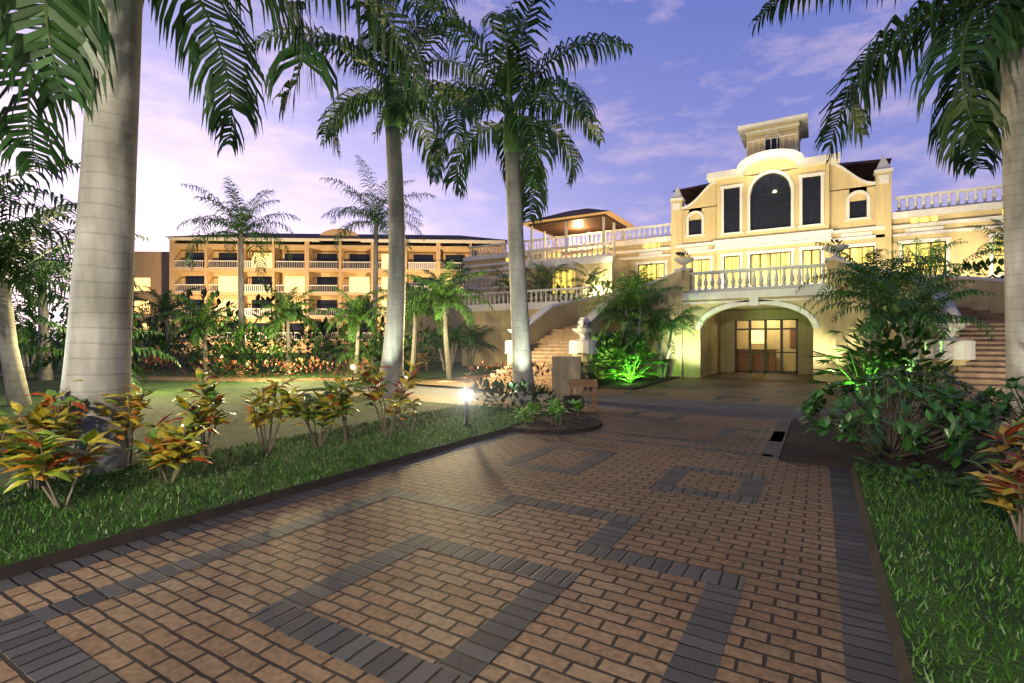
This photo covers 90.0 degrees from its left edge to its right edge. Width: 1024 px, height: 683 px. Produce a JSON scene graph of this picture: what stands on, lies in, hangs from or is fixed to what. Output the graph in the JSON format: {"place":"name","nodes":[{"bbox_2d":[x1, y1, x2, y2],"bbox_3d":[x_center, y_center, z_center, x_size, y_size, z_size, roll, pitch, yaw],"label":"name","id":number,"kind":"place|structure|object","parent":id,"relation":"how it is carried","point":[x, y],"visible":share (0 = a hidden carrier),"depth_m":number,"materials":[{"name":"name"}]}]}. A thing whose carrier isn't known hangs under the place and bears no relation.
{"place":"outdoors","nodes":[
{"label":"outdoors","id":0,"kind":"place"},
{"bbox_2d":[0,372,551,392],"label":"garden path","id":1,"kind":"structure","parent":0,"point":[449,383],"depth_m":18.71,"materials":[{"name":"beige concrete"}]},
{"bbox_2d":[132,229,504,352],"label":"hotel building","id":2,"kind":"structure","parent":0,"point":[160,271],"depth_m":66.73,"materials":[{"name":"beige paint"}]},
{"bbox_2d":[134,253,463,333],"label":"windows","id":3,"kind":"structure","parent":2,"relation":"in","point":[232,280],"depth_m":67.31,"materials":[{"name":"yellow glass"}]},
{"bbox_2d":[185,252,464,338],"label":"windows","id":4,"kind":"structure","parent":2,"relation":"in","point":[323,304],"depth_m":67.40,"materials":[{"name":"black glass"}]},
{"bbox_2d":[164,233,506,241],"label":"roof","id":5,"kind":"structure","parent":2,"relation":"on","point":[430,237],"depth_m":68.87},
{"bbox_2d":[167,237,504,339],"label":"hotel trim","id":6,"kind":"structure","parent":2,"relation":"attached to","point":[380,241],"depth_m":65.87,"materials":[{"name":"white paint"}]},
{"bbox_2d":[36,345,791,456],"bbox_3d":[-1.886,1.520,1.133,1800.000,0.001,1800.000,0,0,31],"label":"ground","id":7,"kind":"structure","parent":0,"point":[210,353],"depth_m":32.54,"materials":[{"name":"green"}]},
{"bbox_2d":[0,384,898,682],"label":"bands","id":8,"kind":"object","parent":7,"relation":"on","point":[698,652],"visible":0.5,"depth_m":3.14,"materials":[{"name":"brick"}]},
{"bbox_2d":[404,120,1004,384],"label":"building wall","id":9,"kind":"structure","parent":7,"relation":"on","point":[707,348],"depth_m":24.32,"materials":[{"name":"beige paint"}]},
{"bbox_2d":[524,211,634,236],"bbox_3d":[4.050,-7.130,31.399,5.800,0.001,4.600,0,0,31],"label":"roof eave","id":10,"kind":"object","parent":9,"relation":"on","point":[619,219],"depth_m":29.68,"materials":[{"name":"beige paint"}]},
{"bbox_2d":[406,113,1003,359],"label":"building trim","id":11,"kind":"structure","parent":9,"relation":"attached to","point":[962,349],"depth_m":25.31,"materials":[{"name":"white paint"}]},
{"bbox_2d":[524,158,891,235],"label":"building roof","id":12,"kind":"structure","parent":9,"relation":"on","point":[864,170],"depth_m":30.17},
{"bbox_2d":[503,173,1003,288],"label":"window frames","id":13,"kind":"structure","parent":9,"relation":"attached to","point":[770,205],"depth_m":26.53,"materials":[{"name":"white paint"}]},
{"bbox_2d":[506,209,1003,293],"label":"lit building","id":14,"kind":"structure","parent":13,"relation":"in","point":[765,261],"depth_m":26.75,"materials":[{"name":"yellow glass"}]},
{"bbox_2d":[735,319,797,373],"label":"building frames","id":15,"kind":"object","parent":9,"relation":"attached to","point":[765,352],"visible":0.91,"depth_m":24.28,"materials":[{"name":"brown wood"}]},
{"bbox_2d":[690,136,864,234],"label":"window","id":16,"kind":"structure","parent":9,"relation":"in","point":[764,181],"depth_m":26.63,"materials":[{"name":"glass"}]},
{"bbox_2d":[737,320,795,370],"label":"lobby walls","id":17,"kind":"structure","parent":7,"relation":"on","point":[773,342],"depth_m":26.46,"materials":[{"name":"beige paint"}]},
{"bbox_2d":[752,330,763,342],"bbox_3d":[12.881,-0.250,26.874,0.800,0.700,0.060,0,0,31],"label":"lobby picture","id":18,"kind":"object","parent":17,"relation":"attached to","point":[757,336],"visible":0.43,"depth_m":26.83},
{"bbox_2d":[0,407,845,682],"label":"path","id":19,"kind":"structure","parent":0,"point":[598,620],"depth_m":3.25,"materials":[{"name":"brown brick"}]},
{"bbox_2d":[0,0,1002,339],"label":"sky","id":20,"kind":"structure","parent":0,"point":[670,113],"materials":[{"name":"blue"}]},
{"bbox_2d":[0,353,1023,682],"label":"lawn","id":21,"kind":"structure","parent":0,"point":[238,431],"depth_m":4.69,"materials":[{"name":"green plant"}]},
{"bbox_2d":[404,353,428,370],"bbox_3d":[-4.937,1.040,25.301,1.600,0.920,0.500,0,0,-9],"label":"bench","id":22,"kind":"object","parent":21,"relation":"on","point":[419,357],"visible":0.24,"depth_m":25.57,"materials":[{"name":"brown wood"}]},
{"bbox_2d":[462,387,470,426],"bbox_3d":[-0.766,1.100,8.627,0.170,0.660,0.162,0,0,31],"label":"bollard","id":23,"kind":"object","parent":21,"relation":"on","point":[466,419],"depth_m":8.60,"materials":[{"name":"white metal"}]},
{"bbox_2d":[0,0,1023,409],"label":"foliage","id":24,"kind":"object","parent":21,"relation":"on","point":[76,34],"visible":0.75,"depth_m":11.62,"materials":[{"name":"green plant"}]},
{"bbox_2d":[0,0,1023,477],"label":"palm trunks","id":25,"kind":"object","parent":21,"relation":"on","point":[98,342],"visible":0.7,"depth_m":5.87,"materials":[{"name":"grey plant"}]},
{"bbox_2d":[384,0,1023,153],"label":"palm shafts","id":26,"kind":"object","parent":25,"relation":"attached to","point":[509,145],"visible":0.38,"depth_m":12.01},
{"bbox_2d":[0,360,1023,543],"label":"croton","id":27,"kind":"object","parent":21,"relation":"on","point":[166,436],"depth_m":5.15,"materials":[{"name":"plant"}]},
{"bbox_2d":[0,376,1023,682],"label":"curb","id":28,"kind":"structure","parent":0,"point":[810,446],"depth_m":6.04,"materials":[{"name":"grey concrete"}]},
{"bbox_2d":[518,331,1023,457],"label":"stems","id":29,"kind":"object","parent":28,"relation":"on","point":[892,447],"visible":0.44,"depth_m":6.59,"materials":[{"name":"plant"}]},
{"bbox_2d":[511,306,1023,491],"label":"shrub leaves","id":30,"kind":"object","parent":29,"relation":"attached to","point":[983,415],"visible":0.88,"depth_m":6.82,"materials":[{"name":"green plant"}]},
{"bbox_2d":[306,372,1001,417],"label":"plaza","id":31,"kind":"structure","parent":0,"point":[710,387],"depth_m":15.67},
{"bbox_2d":[564,395,581,412],"bbox_3d":[1.280,1.320,10.827,0.370,0.360,0.280,0,0,6],"label":"plant","id":32,"kind":"object","parent":31,"relation":"on","point":[571,397],"visible":0.64,"depth_m":10.69,"materials":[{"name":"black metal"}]},
{"bbox_2d":[569,379,597,411],"bbox_3d":[1.556,1.170,11.210,0.600,0.660,0.480,0,0,6],"label":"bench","id":33,"kind":"object","parent":31,"relation":"on","point":[583,383],"visible":0.84,"depth_m":10.98,"materials":[{"name":"brown wood"}]},
{"bbox_2d":[337,384,1000,431],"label":"walkway","id":34,"kind":"structure","parent":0,"point":[759,411],"depth_m":12.00,"materials":[{"name":"grey concrete"}]},
{"bbox_2d":[552,356,580,400],"bbox_3d":[1.395,0.940,13.079,0.720,1.120,0.280,0,0,11],"label":"stele","id":35,"kind":"object","parent":34,"relation":"on","point":[565,369],"visible":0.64,"depth_m":12.95,"materials":[{"name":"stone"}]},
{"bbox_2d":[477,307,1005,410],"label":"building steps","id":36,"kind":"structure","parent":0,"point":[984,370],"depth_m":14.14,"materials":[{"name":"beige stone"}]},
{"bbox_2d":[737,330,795,370],"bbox_3d":[13.261,0.400,26.244,3.300,2.200,0.750,0,0,31],"label":"lobby desk","id":37,"kind":"object","parent":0,"point":[743,361],"visible":0.59,"depth_m":26.22,"materials":[{"name":"brown wood"}]}
]}

